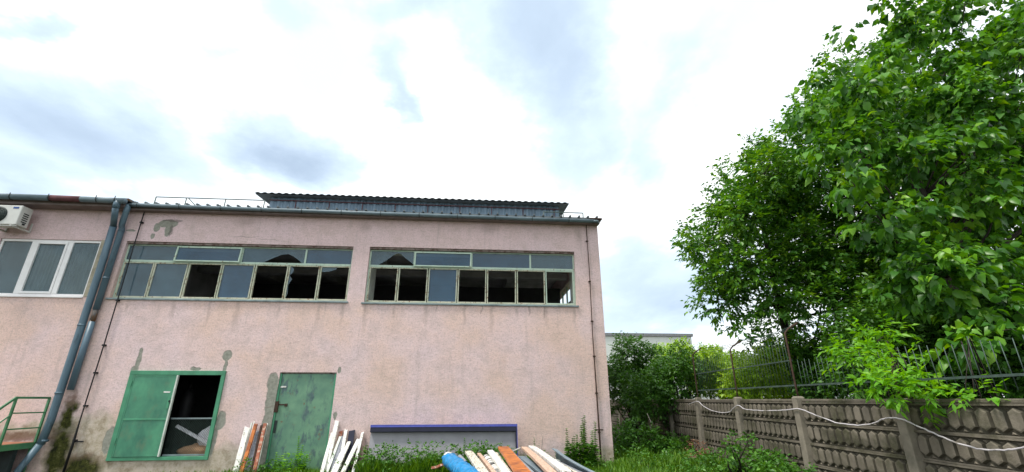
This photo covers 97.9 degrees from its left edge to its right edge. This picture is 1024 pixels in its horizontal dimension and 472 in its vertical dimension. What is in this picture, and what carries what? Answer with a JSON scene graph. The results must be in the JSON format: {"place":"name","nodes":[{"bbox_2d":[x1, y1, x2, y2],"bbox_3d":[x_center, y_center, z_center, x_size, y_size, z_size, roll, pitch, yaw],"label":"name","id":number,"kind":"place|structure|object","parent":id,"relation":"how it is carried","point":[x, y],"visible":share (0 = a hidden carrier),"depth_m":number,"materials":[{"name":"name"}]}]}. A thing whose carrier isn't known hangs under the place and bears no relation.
{"place":"outdoors","nodes":[
{"label":"outdoors","id":0,"kind":"place"},
{"bbox_2d":[0,0,1023,396],"label":"sky","id":1,"kind":"structure","parent":0,"point":[615,111],"materials":[{"name":"white"}]},
{"bbox_2d":[605,333,694,398],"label":"building","id":2,"kind":"structure","parent":0,"point":[653,338],"depth_m":45.44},
{"bbox_2d":[701,357,853,398],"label":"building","id":3,"kind":"structure","parent":0,"point":[763,396],"depth_m":58.81,"materials":[{"name":"grey glass"}]},
{"bbox_3d":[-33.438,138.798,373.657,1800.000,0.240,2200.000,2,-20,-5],"label":"ground","id":4,"kind":"structure","parent":0,"visible":0},
{"bbox_2d":[0,397,50,471],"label":"metal stairs","id":5,"kind":"structure","parent":4,"relation":"on","point":[8,452],"depth_m":10.44,"materials":[{"name":"metal"}]},
{"bbox_2d":[0,192,133,471],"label":"building wing","id":6,"kind":"structure","parent":4,"relation":"on","point":[53,263],"depth_m":12.13,"materials":[{"name":"pink paint"}]},
{"bbox_2d":[0,205,33,232],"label":"air conditioner","id":7,"kind":"object","parent":6,"relation":"attached to","point":[15,216],"visible":1,"depth_m":12.34,"materials":[{"name":"white metal"}]},
{"bbox_2d":[0,239,100,297],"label":"window","id":8,"kind":"structure","parent":6,"relation":"in","point":[28,267],"depth_m":12.47,"materials":[{"name":"white plastic"}]},
{"bbox_2d":[233,427,249,471],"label":"plank","id":9,"kind":"object","parent":4,"relation":"on","point":[239,456],"visible":0.97,"depth_m":11.04,"materials":[{"name":"white paint"}]},
{"bbox_2d":[239,422,252,468],"bbox_3d":[-6.635,5.304,11.076,0.034,1.246,0.454,5,-21,-14],"label":"plank","id":10,"kind":"object","parent":4,"relation":"on","point":[246,442],"visible":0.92,"depth_m":11.19,"materials":[{"name":"white paint"}]},
{"bbox_2d":[240,424,257,471],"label":"plank","id":11,"kind":"object","parent":4,"relation":"on","point":[249,445],"visible":0.94,"depth_m":11.03,"materials":[{"name":"orange wood"}]},
{"bbox_2d":[244,431,258,471],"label":"plank","id":12,"kind":"object","parent":4,"relation":"on","point":[251,454],"visible":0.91,"depth_m":11.06,"materials":[{"name":"grey wood"}]},
{"bbox_2d":[250,424,262,471],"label":"plank","id":13,"kind":"object","parent":4,"relation":"on","point":[257,443],"visible":0.87,"depth_m":11.13,"materials":[{"name":"wood"}]},
{"bbox_2d":[253,423,266,471],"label":"plank","id":14,"kind":"object","parent":4,"relation":"on","point":[256,462],"visible":1,"depth_m":11.04,"materials":[{"name":"brown wood"}]},
{"bbox_2d":[257,423,267,468],"bbox_3d":[-6.271,5.335,11.151,0.055,1.197,0.368,6,-21,-16],"label":"plank","id":15,"kind":"object","parent":4,"relation":"on","point":[262,446],"visible":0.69,"depth_m":11.18,"materials":[{"name":"white paint"}]},
{"bbox_2d":[272,436,310,471],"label":"tall weed","id":16,"kind":"object","parent":4,"relation":"on","point":[302,465],"visible":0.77,"depth_m":11.00,"materials":[{"name":"green plant"}]},
{"bbox_2d":[320,433,331,471],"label":"plank","id":17,"kind":"object","parent":4,"relation":"on","point":[324,462],"visible":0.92,"depth_m":10.96,"materials":[{"name":"white paint"}]},
{"bbox_2d":[43,192,613,471],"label":"warehouse building","id":18,"kind":"structure","parent":4,"relation":"on","point":[308,319],"depth_m":12.58,"materials":[{"name":"pink paint"}]},
{"bbox_2d":[168,383,194,453],"bbox_3d":[-9.130,5.090,12.389,0.340,1.900,0.331,2,-20,-5],"label":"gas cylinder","id":19,"kind":"object","parent":18,"relation":"on","point":[186,405],"visible":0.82,"depth_m":12.31,"materials":[{"name":"black metal"}]},
{"bbox_2d":[176,443,205,453],"bbox_3d":[-8.246,5.584,11.666,0.881,0.326,0.461,2,-20,-5],"label":"sack","id":20,"kind":"object","parent":18,"relation":"on","point":[197,447],"visible":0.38,"depth_m":11.48,"materials":[{"name":"brown fabric"}]},
{"bbox_2d":[176,424,206,444],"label":"timber beam","id":21,"kind":"structure","parent":18,"relation":"on","point":[192,433],"depth_m":11.60,"materials":[{"name":"grey wood"}]},
{"bbox_2d":[197,426,209,445],"bbox_3d":[-7.991,5.299,11.893,0.633,0.572,0.531,2,-20,-5],"label":"sack","id":22,"kind":"object","parent":18,"relation":"on","point":[204,434],"visible":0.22,"depth_m":11.67,"materials":[{"name":"grey fabric"}]},
{"bbox_2d":[105,241,352,302],"bbox_3d":[-7.925,1.057,12.882,6.480,1.707,0.245,2,-20,-5],"label":"window","id":23,"kind":"structure","parent":18,"relation":"in","point":[156,270],"depth_m":12.89,"materials":[{"name":"grey glass"}]},
{"bbox_2d":[265,372,336,470],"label":"door","id":24,"kind":"structure","parent":18,"relation":"in","point":[304,400],"depth_m":11.70,"materials":[{"name":"green paint"}]},
{"bbox_2d":[361,247,578,306],"bbox_3d":[-1.174,1.247,13.416,6.330,1.737,0.245,2,-20,-5],"label":"window","id":25,"kind":"structure","parent":18,"relation":"in","point":[444,265],"depth_m":13.50,"materials":[{"name":"grey glass"}]},
{"bbox_2d":[562,287,570,303],"bbox_3d":[2.118,3.093,18.401,0.100,1.550,7.000,2,-20,-5],"label":"side window","id":26,"kind":"structure","parent":18,"relation":"in","point":[566,287],"depth_m":17.77,"materials":[{"name":"white paint"}]},
{"bbox_2d":[324,420,338,470],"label":"plank","id":27,"kind":"object","parent":4,"relation":"on","point":[333,436],"visible":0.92,"depth_m":11.27,"materials":[{"name":"white paint"}]},
{"bbox_2d":[326,436,340,471],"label":"plank","id":28,"kind":"object","parent":4,"relation":"on","point":[333,454],"visible":1,"depth_m":11.04,"materials":[{"name":"white paint"}]},
{"bbox_2d":[331,451,340,471],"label":"plank","id":29,"kind":"object","parent":4,"relation":"on","point":[335,464],"visible":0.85,"depth_m":10.85,"materials":[{"name":"white wood"}]},
{"bbox_2d":[329,431,342,470],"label":"plank","id":30,"kind":"object","parent":4,"relation":"on","point":[340,433],"visible":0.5,"depth_m":11.54,"materials":[{"name":"brown wood"}]},
{"bbox_2d":[330,436,342,469],"bbox_3d":[-4.345,5.462,11.059,0.103,0.884,0.686,1,-20,-2],"label":"plank","id":31,"kind":"object","parent":4,"relation":"on","point":[337,451],"visible":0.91,"depth_m":11.13,"materials":[{"name":"white wood"}]},
{"bbox_2d":[334,441,350,471],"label":"plank","id":32,"kind":"object","parent":4,"relation":"on","point":[342,456],"visible":1,"depth_m":10.95,"materials":[{"name":"white paint"}]},
{"bbox_2d":[338,429,347,471],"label":"plank","id":33,"kind":"object","parent":4,"relation":"on","point":[344,440],"visible":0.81,"depth_m":11.34,"materials":[{"name":"white paint"}]},
{"bbox_2d":[344,430,354,471],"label":"plank","id":34,"kind":"object","parent":4,"relation":"on","point":[351,434],"visible":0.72,"depth_m":11.39,"materials":[{"name":"grey wood"}]},
{"bbox_2d":[341,439,359,471],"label":"plank","id":35,"kind":"object","parent":4,"relation":"on","point":[350,456],"visible":0.98,"depth_m":11.01,"materials":[{"name":"white paint"}]},
{"bbox_2d":[352,432,363,471],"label":"plank","id":36,"kind":"object","parent":4,"relation":"on","point":[360,443],"visible":0.81,"depth_m":11.28,"materials":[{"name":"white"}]},
{"bbox_2d":[54,439,746,471],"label":"grass","id":37,"kind":"structure","parent":4,"relation":"on","point":[620,465],"depth_m":10.61,"materials":[{"name":"green plant"}]},
{"bbox_2d":[431,464,442,468],"bbox_3d":[-1.373,4.243,8.206,0.064,0.150,0.585,10,-22,-25],"label":"stick","id":38,"kind":"object","parent":4,"relation":"on","point":[437,466],"visible":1,"depth_m":8.12,"materials":[{"name":"brown wood"}]},
{"bbox_2d":[368,424,517,462],"bbox_3d":[-1.743,5.456,11.384,3.793,1.196,0.388,2,-20,-5],"label":"sign tray","id":39,"kind":"object","parent":4,"relation":"on","point":[492,434],"visible":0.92,"depth_m":11.55,"materials":[{"name":"grey metal"}]},
{"bbox_2d":[457,438,483,461],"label":"tall weed","id":40,"kind":"object","parent":4,"relation":"on","point":[464,455],"visible":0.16,"depth_m":10.87,"materials":[{"name":"green plant"}]},
{"bbox_2d":[233,436,752,471],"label":"ground cover","id":41,"kind":"object","parent":4,"relation":"on","point":[367,455],"visible":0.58,"depth_m":10.70,"materials":[{"name":"green plant"}]},
{"bbox_2d":[564,415,600,469],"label":"tall weed","id":42,"kind":"object","parent":4,"relation":"on","point":[579,452],"visible":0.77,"depth_m":11.23,"materials":[{"name":"green plant"}]},
{"bbox_2d":[607,332,672,437],"bbox_3d":[5.382,6.331,18.691,3.863,4.589,3.663,2,-20,-5],"label":"shrub","id":43,"kind":"object","parent":4,"relation":"on","point":[639,361],"visible":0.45,"depth_m":18.05,"materials":[{"name":"green plant"}]},
{"bbox_2d":[612,416,681,454],"bbox_3d":[3.900,6.252,13.626,2.196,1.452,2.535,2,-20,-5],"label":"nettle clump","id":44,"kind":"object","parent":4,"relation":"on","point":[627,430],"visible":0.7,"depth_m":13.00,"materials":[{"name":"green plant"}]},
{"bbox_2d":[614,340,707,437],"bbox_3d":[5.382,5.520,15.419,3.750,3.854,2.805,2,-20,-5],"label":"shrub","id":45,"kind":"object","parent":4,"relation":"on","point":[657,390],"visible":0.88,"depth_m":15.12,"materials":[{"name":"green plant"}]},
{"bbox_2d":[653,336,694,398],"bbox_3d":[7.871,7.276,21.721,2.692,4.880,3.293,-14,-24,32],"label":"shrub","id":46,"kind":"object","parent":4,"relation":"on","point":[678,349],"visible":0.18,"depth_m":21.69,"materials":[{"name":"green plant"}]},
{"bbox_2d":[661,430,692,450],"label":"nettle clump","id":47,"kind":"object","parent":4,"relation":"on","point":[676,439],"visible":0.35,"depth_m":13.41,"materials":[{"name":"green plant"}]},
{"bbox_2d":[684,439,705,454],"bbox_3d":[5.047,6.004,12.268,0.626,0.778,0.467,2,-20,-5],"label":"dry brush","id":48,"kind":"object","parent":4,"relation":"on","point":[689,444],"visible":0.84,"depth_m":12.34,"materials":[{"name":"brown plant"}]},
{"bbox_2d":[690,448,709,457],"bbox_3d":[5.010,6.072,12.381,1.153,0.462,0.350,-2,-20,5],"label":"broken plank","id":49,"kind":"object","parent":4,"relation":"on","point":[691,456],"visible":0.14,"depth_m":12.22,"materials":[{"name":"brown wood"}]},
{"bbox_2d":[683,342,740,398],"bbox_3d":[8.009,6.125,17.386,2.502,4.066,4.656,-8,-22,20],"label":"wild shrub","id":50,"kind":"object","parent":4,"relation":"on","point":[715,353],"visible":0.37,"depth_m":16.44,"materials":[{"name":"green plant"}]},
{"bbox_2d":[714,429,765,471],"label":"nettle clump","id":51,"kind":"object","parent":4,"relation":"on","point":[733,461],"visible":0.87,"depth_m":9.43,"materials":[{"name":"green plant"}]},
{"bbox_2d":[717,335,814,398],"bbox_3d":[8.540,5.269,14.727,3.073,3.847,7.222,-12,-23,28],"label":"wild shrub","id":52,"kind":"object","parent":4,"relation":"on","point":[772,395],"visible":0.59,"depth_m":12.99,"materials":[{"name":"green plant"}]},
{"bbox_2d":[741,445,816,471],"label":"nettle clump","id":53,"kind":"object","parent":4,"relation":"on","point":[767,463],"visible":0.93,"depth_m":8.17,"materials":[{"name":"green plant"}]},
{"bbox_2d":[779,329,852,398],"bbox_3d":[8.967,4.558,12.635,1.992,3.735,4.917,-13,-24,30],"label":"wild shrub","id":54,"kind":"object","parent":4,"relation":"on","point":[801,390],"visible":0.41,"depth_m":11.76,"materials":[{"name":"green plant"}]},
{"bbox_2d":[610,322,1023,471],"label":"concrete fence","id":55,"kind":"object","parent":4,"relation":"on","point":[885,445],"visible":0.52,"depth_m":7.15,"materials":[{"name":"concrete"}]},
{"bbox_2d":[689,401,1023,450],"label":"hose","id":56,"kind":"object","parent":55,"relation":"hanging from","point":[1013,449],"visible":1,"depth_m":6.27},
{"bbox_2d":[670,21,992,395],"bbox_3d":[11.873,-1.638,14.562,14.465,16.797,6.187,2,-20,-5],"label":"ash tree","id":57,"kind":"object","parent":4,"relation":"on","point":[828,268],"visible":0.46,"depth_m":12.81,"materials":[{"name":"green plant"}]},
{"bbox_2d":[817,309,957,430],"bbox_3d":[5.698,2.150,6.939,1.507,2.232,2.826,-14,-24,34],"label":"box elder sapling","id":58,"kind":"object","parent":4,"relation":"on","point":[877,373],"visible":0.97,"depth_m":6.44,"materials":[{"name":"green plant"}]},
{"bbox_2d":[774,0,1023,393],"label":"hazel tree","id":59,"kind":"object","parent":4,"relation":"on","point":[954,231],"visible":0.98,"depth_m":9.22,"materials":[{"name":"green plant"}]},
{"bbox_2d":[810,279,991,398],"bbox_3d":[10.172,3.407,11.441,8.977,5.083,4.124,16,-26,-37],"label":"wild shrub","id":60,"kind":"object","parent":4,"relation":"on","point":[931,336],"visible":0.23,"depth_m":9.62,"materials":[{"name":"green plant"}]},
{"bbox_2d":[921,272,1023,398],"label":"wild shrub","id":61,"kind":"object","parent":4,"relation":"on","point":[1013,360],"visible":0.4,"depth_m":8.38,"materials":[{"name":"green plant"}]},
{"bbox_2d":[936,338,1009,418],"bbox_3d":[5.598,1.895,5.451,0.697,1.281,0.970,-11,-23,27],"label":"box elder sapling","id":62,"kind":"object","parent":4,"relation":"on","point":[995,399],"visible":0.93,"depth_m":5.37,"materials":[{"name":"green plant"}]},
{"bbox_3d":[0.065,3.978,6.669,2.105,0.620,0.197,2,-20,-5],"label":"timber stack","id":63,"kind":"object","parent":4,"relation":"on","visible":0},
{"bbox_2d":[442,453,478,471],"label":"foil roll","id":64,"kind":"object","parent":63,"relation":"on","point":[452,462],"visible":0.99,"depth_m":7.32,"materials":[{"name":"blue plastic"}]},
{"bbox_2d":[465,451,488,471],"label":"plank","id":65,"kind":"object","parent":64,"relation":"on","point":[476,462],"visible":0.93,"depth_m":7.30,"materials":[{"name":"beige wood"}]},
{"bbox_2d":[516,455,533,471],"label":"plank","id":66,"kind":"object","parent":63,"relation":"on","point":[529,468],"visible":0.19,"depth_m":7.21,"materials":[{"name":"white wood"}]},
{"bbox_3d":[-0.061,4.492,8.071,2.103,0.620,0.188,2,-20,-5],"label":"timber stack","id":67,"kind":"object","parent":4,"relation":"on","visible":0},
{"bbox_2d":[483,454,499,471],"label":"striped roll","id":68,"kind":"object","parent":67,"relation":"on","point":[487,457],"visible":0.46,"depth_m":7.55,"materials":[{"name":"white paint"}]},
{"bbox_2d":[477,453,495,471],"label":"plank","id":69,"kind":"object","parent":68,"relation":"on","point":[488,466],"visible":0.97,"depth_m":7.42,"materials":[{"name":"brown wood"}]},
{"bbox_2d":[495,452,511,471],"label":"plank","id":70,"kind":"object","parent":67,"relation":"on","point":[498,455],"visible":0.34,"depth_m":7.50,"materials":[{"name":"beige wood"}]},
{"bbox_2d":[487,450,509,471],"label":"plank","id":71,"kind":"object","parent":70,"relation":"on","point":[499,463],"visible":1,"depth_m":7.21,"materials":[{"name":"white paint"}]},
{"bbox_2d":[498,446,530,471],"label":"plank","id":72,"kind":"object","parent":70,"relation":"on","point":[515,463],"visible":1,"depth_m":6.91,"materials":[{"name":"orange wood"}]},
{"bbox_2d":[518,456,543,471],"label":"plank","id":73,"kind":"object","parent":67,"relation":"on","point":[532,465],"visible":0.77,"depth_m":7.60,"materials":[{"name":"grey wood"}]},
{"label":"plank","id":74,"kind":"object","parent":73,"relation":"on","visible":0},
{"bbox_2d":[521,447,556,471],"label":"plank","id":75,"kind":"object","parent":74,"relation":"on","point":[542,464],"visible":1,"depth_m":7.12,"materials":[{"name":"brown wood"}]},
{"bbox_2d":[528,445,570,471],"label":"plank","id":76,"kind":"object","parent":74,"relation":"on","point":[556,465],"visible":0.91,"depth_m":7.06,"materials":[{"name":"white wood"}]},
{"bbox_2d":[552,448,593,471],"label":"metal sheet","id":77,"kind":"object","parent":67,"relation":"on","point":[563,458],"visible":0.84,"depth_m":7.72,"materials":[{"name":"grey metal"}]},
{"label":"plank","id":78,"kind":"object","parent":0,"visible":0},
{"bbox_2d":[557,460,580,471],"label":"plank","id":79,"kind":"object","parent":78,"relation":"on","point":[570,467],"visible":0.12,"depth_m":7.36,"materials":[{"name":"white wood"}]}
]}

